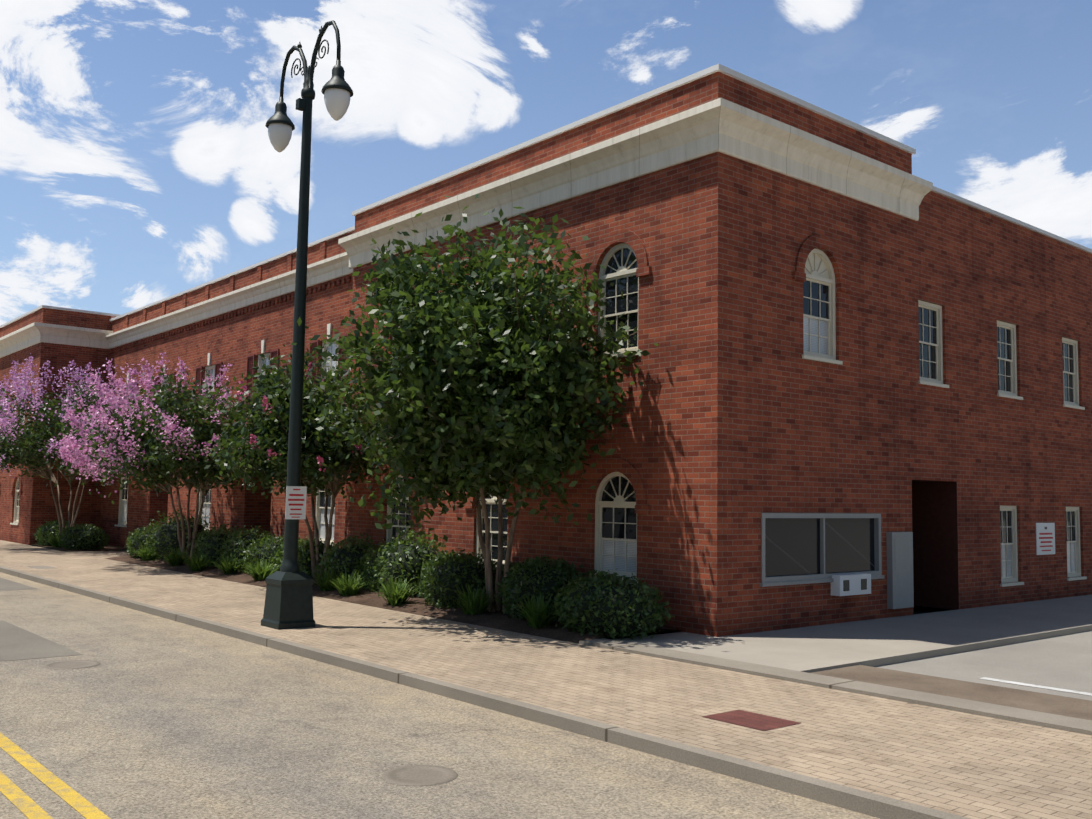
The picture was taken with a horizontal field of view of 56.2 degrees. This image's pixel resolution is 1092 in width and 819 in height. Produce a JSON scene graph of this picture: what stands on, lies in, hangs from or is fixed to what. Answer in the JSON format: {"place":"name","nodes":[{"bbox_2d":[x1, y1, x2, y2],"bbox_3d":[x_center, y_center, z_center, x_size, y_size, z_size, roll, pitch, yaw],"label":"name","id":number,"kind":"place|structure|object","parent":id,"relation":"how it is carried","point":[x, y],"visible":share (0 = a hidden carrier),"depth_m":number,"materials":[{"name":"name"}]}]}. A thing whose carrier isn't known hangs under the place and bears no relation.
{"place":"outdoors","nodes":[
{"label":"outdoors","id":0,"kind":"place"},
{"bbox_2d":[71,551,128,558],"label":"pavement slab","id":1,"kind":"structure","parent":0,"point":[104,554],"depth_m":29.06,"materials":[{"name":"beige concrete"}]},
{"bbox_2d":[0,572,879,818],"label":"road","id":2,"kind":"structure","parent":0,"point":[150,716],"depth_m":7.74,"materials":[{"name":"grey asphalt"}]},
{"bbox_2d":[0,578,82,660],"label":"road patches","id":3,"kind":"object","parent":2,"relation":"on","point":[17,643],"depth_m":12.51,"materials":[{"name":"grey concrete"}]},
{"bbox_2d":[0,732,110,818],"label":"road markings","id":4,"kind":"object","parent":2,"relation":"on","point":[21,800],"depth_m":6.44,"materials":[{"name":"yellow paint"}]},
{"bbox_2d":[42,660,457,785],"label":"manhole covers","id":5,"kind":"object","parent":2,"relation":"on","point":[417,775],"visible":0.98,"depth_m":7.01,"materials":[{"name":"metal"}]},
{"bbox_2d":[31,545,951,643],"bbox_3d":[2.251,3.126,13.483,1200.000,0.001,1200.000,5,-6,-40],"label":"ground","id":6,"kind":"structure","parent":0,"point":[919,610],"depth_m":18.51,"materials":[{"name":"brown soil"}]},
{"bbox_2d":[0,566,969,818],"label":"kerb","id":7,"kind":"structure","parent":6,"relation":"on","point":[855,800],"depth_m":8.20,"materials":[{"name":"concrete"}]},
{"bbox_2d":[579,638,1091,734],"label":"curb","id":8,"kind":"structure","parent":6,"relation":"on","point":[1054,721],"depth_m":9.81,"materials":[{"name":"concrete"}]},
{"bbox_2d":[611,594,1091,672],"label":"pavement pad","id":9,"kind":"object","parent":6,"relation":"on","point":[880,641],"visible":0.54,"depth_m":13.69,"materials":[{"name":"concrete"}]},
{"bbox_2d":[811,665,1091,719],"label":"dirt strip","id":10,"kind":"object","parent":6,"relation":"on","point":[1042,702],"visible":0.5,"depth_m":10.08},
{"bbox_2d":[877,631,1091,700],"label":"parking lot","id":11,"kind":"structure","parent":6,"relation":"on","point":[1063,662],"depth_m":12.01,"materials":[{"name":"concrete"}]},
{"bbox_2d":[979,677,1091,695],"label":"parking lines","id":12,"kind":"object","parent":11,"relation":"on","point":[1040,686],"visible":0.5,"depth_m":10.67,"materials":[{"name":"white paint"}]},
{"bbox_2d":[0,540,1091,818],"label":"sidewalk","id":13,"kind":"structure","parent":0,"point":[972,766],"depth_m":9.18,"materials":[{"name":"beige brick"}]},
{"bbox_2d":[27,566,54,568],"bbox_3d":[-11.627,3.641,23.615,0.450,0.001,1.000,5,-6,-40],"label":"sidewalk utility cover","id":14,"kind":"object","parent":13,"relation":"on","point":[43,567],"visible":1,"depth_m":23.56,"materials":[{"name":"concrete"}]},
{"bbox_2d":[31,544,127,550],"bbox_3d":[-14.425,4.285,31.957,2.160,0.001,4.200,5,-6,-40],"label":"mulch bed","id":15,"kind":"object","parent":13,"relation":"on","point":[111,547],"visible":0.4,"depth_m":31.25,"materials":[{"name":"brown soil"}]},
{"bbox_2d":[41,533,61,546],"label":"liriope plant","id":16,"kind":"object","parent":15,"relation":"on","point":[53,542],"visible":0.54,"depth_m":31.32,"materials":[{"name":"green plant"}]},
{"bbox_2d":[32,520,76,545],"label":"boxwood shrub","id":17,"kind":"object","parent":15,"relation":"on","point":[45,530],"visible":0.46,"depth_m":32.05,"materials":[{"name":"green plant"}]},
{"bbox_2d":[0,353,131,546],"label":"crepe myrtle tree","id":18,"kind":"object","parent":15,"relation":"on","point":[20,444],"visible":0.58,"depth_m":30.42,"materials":[{"name":"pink plant"}]},
{"bbox_2d":[55,523,109,549],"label":"boxwood shrub","id":19,"kind":"object","parent":15,"relation":"on","point":[84,537],"visible":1,"depth_m":30.40,"materials":[{"name":"green plant"}]},
{"bbox_2d":[261,20,352,629],"bbox_3d":[-3.444,-1.216,14.291,0.540,8.365,2.170,5,-6,-40],"label":"street lamp","id":20,"kind":"object","parent":13,"relation":"on","point":[289,599],"visible":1,"depth_m":14.08,"materials":[{"name":"black metal"}]},
{"bbox_2d":[105,555,680,642],"bbox_3d":[-4.787,3.446,20.559,2.160,0.098,18.700,5,-6,-40],"label":"mulch bed","id":21,"kind":"object","parent":13,"relation":"on","point":[500,619],"visible":0.27,"depth_m":16.04,"materials":[{"name":"brown soil"}]},
{"bbox_2d":[125,524,158,557],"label":"boxwood shrub","id":22,"kind":"object","parent":21,"relation":"on","point":[138,536],"visible":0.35,"depth_m":26.42,"materials":[{"name":"green plant"}]},
{"bbox_2d":[132,542,157,560],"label":"liriope plant","id":23,"kind":"object","parent":21,"relation":"on","point":[144,553],"visible":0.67,"depth_m":25.73,"materials":[{"name":"green plant"}]},
{"bbox_2d":[55,352,266,563],"bbox_3d":[-9.214,1.145,24.297,4.293,5.196,6.806,5,-6,-40],"label":"crepe myrtle tree","id":24,"kind":"object","parent":21,"relation":"on","point":[167,442],"visible":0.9,"depth_m":23.34,"materials":[{"name":"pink plant"}]},
{"bbox_2d":[155,545,189,565],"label":"liriope plant","id":25,"kind":"object","parent":21,"relation":"on","point":[174,557],"visible":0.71,"depth_m":24.12,"materials":[{"name":"green plant"}]},
{"bbox_2d":[137,507,213,560],"bbox_3d":[-9.246,3.178,25.881,1.926,1.410,2.710,5,-6,-40],"label":"abelia shrub","id":26,"kind":"object","parent":21,"relation":"on","point":[166,538],"visible":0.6,"depth_m":25.43,"materials":[{"name":"green plant"}]},
{"bbox_2d":[176,551,216,571],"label":"liriope plant","id":27,"kind":"object","parent":21,"relation":"on","point":[195,563],"visible":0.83,"depth_m":22.84,"materials":[{"name":"green plant"}]},
{"bbox_2d":[189,529,217,556],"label":"boxwood shrub","id":28,"kind":"object","parent":21,"relation":"on","point":[200,539],"visible":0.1,"depth_m":24.83,"materials":[{"name":"green plant"}]},
{"bbox_2d":[186,520,243,566],"bbox_3d":[-7.579,3.165,23.932,1.610,1.172,1.590,-1,-5,20],"label":"abelia shrub","id":29,"kind":"object","parent":21,"relation":"on","point":[210,546],"visible":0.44,"depth_m":23.57,"materials":[{"name":"green plant"}]},
{"bbox_2d":[213,553,245,573],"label":"liriope plant","id":30,"kind":"object","parent":21,"relation":"on","point":[229,566],"visible":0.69,"depth_m":21.88,"materials":[{"name":"green plant"}]},
{"bbox_2d":[216,525,275,570],"bbox_3d":[-6.634,3.124,22.930,1.397,1.104,1.659,5,-6,-40],"label":"abelia shrub","id":31,"kind":"object","parent":21,"relation":"on","point":[238,545],"visible":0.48,"depth_m":22.61,"materials":[{"name":"green plant"}]},
{"bbox_2d":[238,557,279,580],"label":"liriope plant","id":32,"kind":"object","parent":21,"relation":"on","point":[259,571],"visible":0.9,"depth_m":20.53,"materials":[{"name":"green plant"}]},
{"bbox_2d":[240,533,283,574],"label":"shrub","id":33,"kind":"object","parent":21,"relation":"on","point":[260,550],"visible":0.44,"depth_m":21.53,"materials":[{"name":"green plant"}]},
{"bbox_2d":[178,325,392,582],"bbox_3d":[-4.834,0.900,19.451,3.674,5.014,4.174,5,-6,-40],"label":"crepe myrtle tree","id":34,"kind":"object","parent":21,"relation":"on","point":[326,464],"visible":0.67,"depth_m":18.93,"materials":[{"name":"green plant"}]},
{"bbox_2d":[266,562,313,576],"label":"liriope plant","id":35,"kind":"object","parent":21,"relation":"on","point":[300,570],"visible":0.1,"depth_m":19.45,"materials":[{"name":"green plant"}]},
{"bbox_2d":[270,536,321,570],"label":"abelia shrub","id":36,"kind":"object","parent":21,"relation":"on","point":[279,552],"visible":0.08,"depth_m":21.07,"materials":[{"name":"green plant"}]},
{"bbox_2d":[298,538,336,576],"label":"boxwood shrub","id":37,"kind":"object","parent":21,"relation":"on","point":[304,555],"visible":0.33,"depth_m":20.04,"materials":[{"name":"green plant"}]},
{"bbox_2d":[312,564,354,590],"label":"liriope plant","id":38,"kind":"object","parent":21,"relation":"on","point":[324,586],"visible":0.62,"depth_m":18.56,"materials":[{"name":"green plant"}]},
{"bbox_2d":[323,568,372,595],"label":"liriope plant","id":39,"kind":"object","parent":21,"relation":"on","point":[350,586],"visible":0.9,"depth_m":17.82,"materials":[{"name":"green plant"}]},
{"bbox_2d":[313,531,386,586],"bbox_3d":[-3.653,2.850,19.271,1.438,1.112,1.718,5,-6,-40],"label":"abelia shrub","id":40,"kind":"object","parent":21,"relation":"on","point":[344,555],"visible":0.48,"depth_m":18.98,"materials":[{"name":"green plant"}]},
{"bbox_2d":[354,539,401,591],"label":"abelia shrub","id":41,"kind":"object","parent":21,"relation":"on","point":[367,571],"visible":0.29,"depth_m":18.43,"materials":[{"name":"green plant"}]},
{"bbox_2d":[369,576,418,605],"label":"liriope plant","id":42,"kind":"object","parent":21,"relation":"on","point":[396,594],"visible":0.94,"depth_m":16.49,"materials":[{"name":"green plant"}]},
{"bbox_2d":[370,526,447,596],"bbox_3d":[-2.444,2.670,17.869,1.457,1.283,1.730,5,-6,-40],"label":"abelia shrub","id":43,"kind":"object","parent":21,"relation":"on","point":[404,561],"visible":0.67,"depth_m":17.53,"materials":[{"name":"green plant"}]},
{"bbox_2d":[417,551,460,597],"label":"boxwood shrub","id":44,"kind":"object","parent":21,"relation":"on","point":[439,555],"visible":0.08,"depth_m":17.24,"materials":[{"name":"green plant"}]},
{"bbox_2d":[417,547,502,609],"bbox_3d":[-1.292,2.697,16.353,1.496,0.996,1.702,5,-6,-40],"label":"boxwood shrub","id":45,"kind":"object","parent":21,"relation":"on","point":[447,576],"visible":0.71,"depth_m":15.95,"materials":[{"name":"green plant"}]},
{"bbox_2d":[271,194,658,611],"bbox_3d":[-1.444,0.001,14.703,4.418,6.099,5.697,5,-6,-40],"label":"crepe myrtle tree","id":46,"kind":"object","parent":21,"relation":"on","point":[467,398],"visible":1,"depth_m":14.00,"materials":[{"name":"green plant"}]},
{"bbox_2d":[448,584,496,614],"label":"liriope plant","id":47,"kind":"object","parent":21,"relation":"on","point":[471,604],"visible":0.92,"depth_m":15.14,"materials":[{"name":"green plant"}]},
{"bbox_2d":[493,560,528,607],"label":"boxwood shrub","id":48,"kind":"object","parent":21,"relation":"on","point":[511,566],"visible":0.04,"depth_m":15.90,"materials":[{"name":"green plant"}]},
{"bbox_2d":[507,593,559,628],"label":"liriope plant","id":49,"kind":"object","parent":21,"relation":"on","point":[539,615],"visible":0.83,"depth_m":13.85,"materials":[{"name":"green plant"}]},
{"bbox_2d":[493,556,585,620],"bbox_3d":[-0.016,2.611,14.926,1.394,0.972,1.506,5,-6,-40],"label":"boxwood shrub","id":50,"kind":"object","parent":21,"relation":"on","point":[547,580],"visible":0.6,"depth_m":14.60,"materials":[{"name":"green plant"}]},
{"bbox_2d":[563,568,617,601],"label":"boxwood shrub","id":51,"kind":"object","parent":21,"relation":"on","point":[593,571],"visible":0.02,"depth_m":14.56,"materials":[{"name":"green plant"}]},
{"bbox_2d":[547,569,674,639],"bbox_3d":[0.843,2.562,13.611,1.589,0.881,1.757,5,-6,-40],"label":"boxwood shrub","id":52,"kind":"object","parent":21,"relation":"on","point":[618,607],"visible":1,"depth_m":13.17,"materials":[{"name":"green plant"}]},
{"bbox_2d":[0,71,1091,636],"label":"building walls","id":53,"kind":"structure","parent":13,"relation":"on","point":[740,417],"depth_m":16.44,"materials":[{"name":"red brick"}]},
{"bbox_2d":[0,322,112,357],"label":"cornice","id":54,"kind":"structure","parent":53,"relation":"attached to","point":[31,334],"depth_m":34.15,"materials":[{"name":"beige stone"}]},
{"bbox_2d":[104,252,352,348],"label":"cornice","id":55,"kind":"structure","parent":53,"relation":"attached to","point":[329,269],"depth_m":26.68,"materials":[{"name":"beige stone"}]},
{"bbox_2d":[127,323,331,382],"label":"keystones","id":56,"kind":"object","parent":53,"relation":"attached to","point":[329,329],"visible":0.77,"depth_m":25.36,"materials":[{"name":"white stone"}]},
{"bbox_2d":[117,333,348,415],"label":"window shutters","id":57,"kind":"object","parent":53,"relation":"attached to","point":[250,364],"visible":0.29,"depth_m":25.87,"materials":[{"name":"wood"}]},
{"bbox_2d":[0,229,850,513],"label":"building brick trim","id":58,"kind":"structure","parent":53,"relation":"attached to","point":[635,243],"depth_m":15.63,"materials":[{"name":"red brick"}]},
{"bbox_2d":[0,243,1086,586],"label":"windows","id":59,"kind":"structure","parent":53,"relation":"in","point":[616,531],"depth_m":17.27,"materials":[{"name":"white wood"}]},
{"bbox_2d":[0,64,1091,327],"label":"building coping","id":60,"kind":"object","parent":53,"relation":"on","point":[684,82],"visible":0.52,"depth_m":17.61,"materials":[{"name":"beige stone"}]},
{"bbox_2d":[338,98,932,268],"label":"cornice","id":61,"kind":"structure","parent":53,"relation":"attached to","point":[727,127],"depth_m":15.79,"materials":[{"name":"beige stone"}]},
{"bbox_2d":[760,513,1054,608],"bbox_3d":[6.479,2.491,17.057,9.160,1.490,0.270,5,-6,-40],"label":"building teller window and fittings","id":62,"kind":"structure","parent":53,"relation":"attached to","point":[841,552],"depth_m":15.39,"materials":[{"name":"grey metal"}]},
{"bbox_2d":[701,710,799,730],"bbox_3d":[1.696,2.564,8.458,0.490,0.001,0.650,5,-6,-40],"label":"red sidewalk patch","id":63,"kind":"object","parent":13,"relation":"on","point":[752,720],"visible":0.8,"depth_m":8.45,"materials":[{"name":"red brick"}]},
{"bbox_2d":[0,0,1091,324],"label":"sky","id":64,"kind":"structure","parent":0,"point":[140,166],"materials":[{"name":"blue"}]}
]}

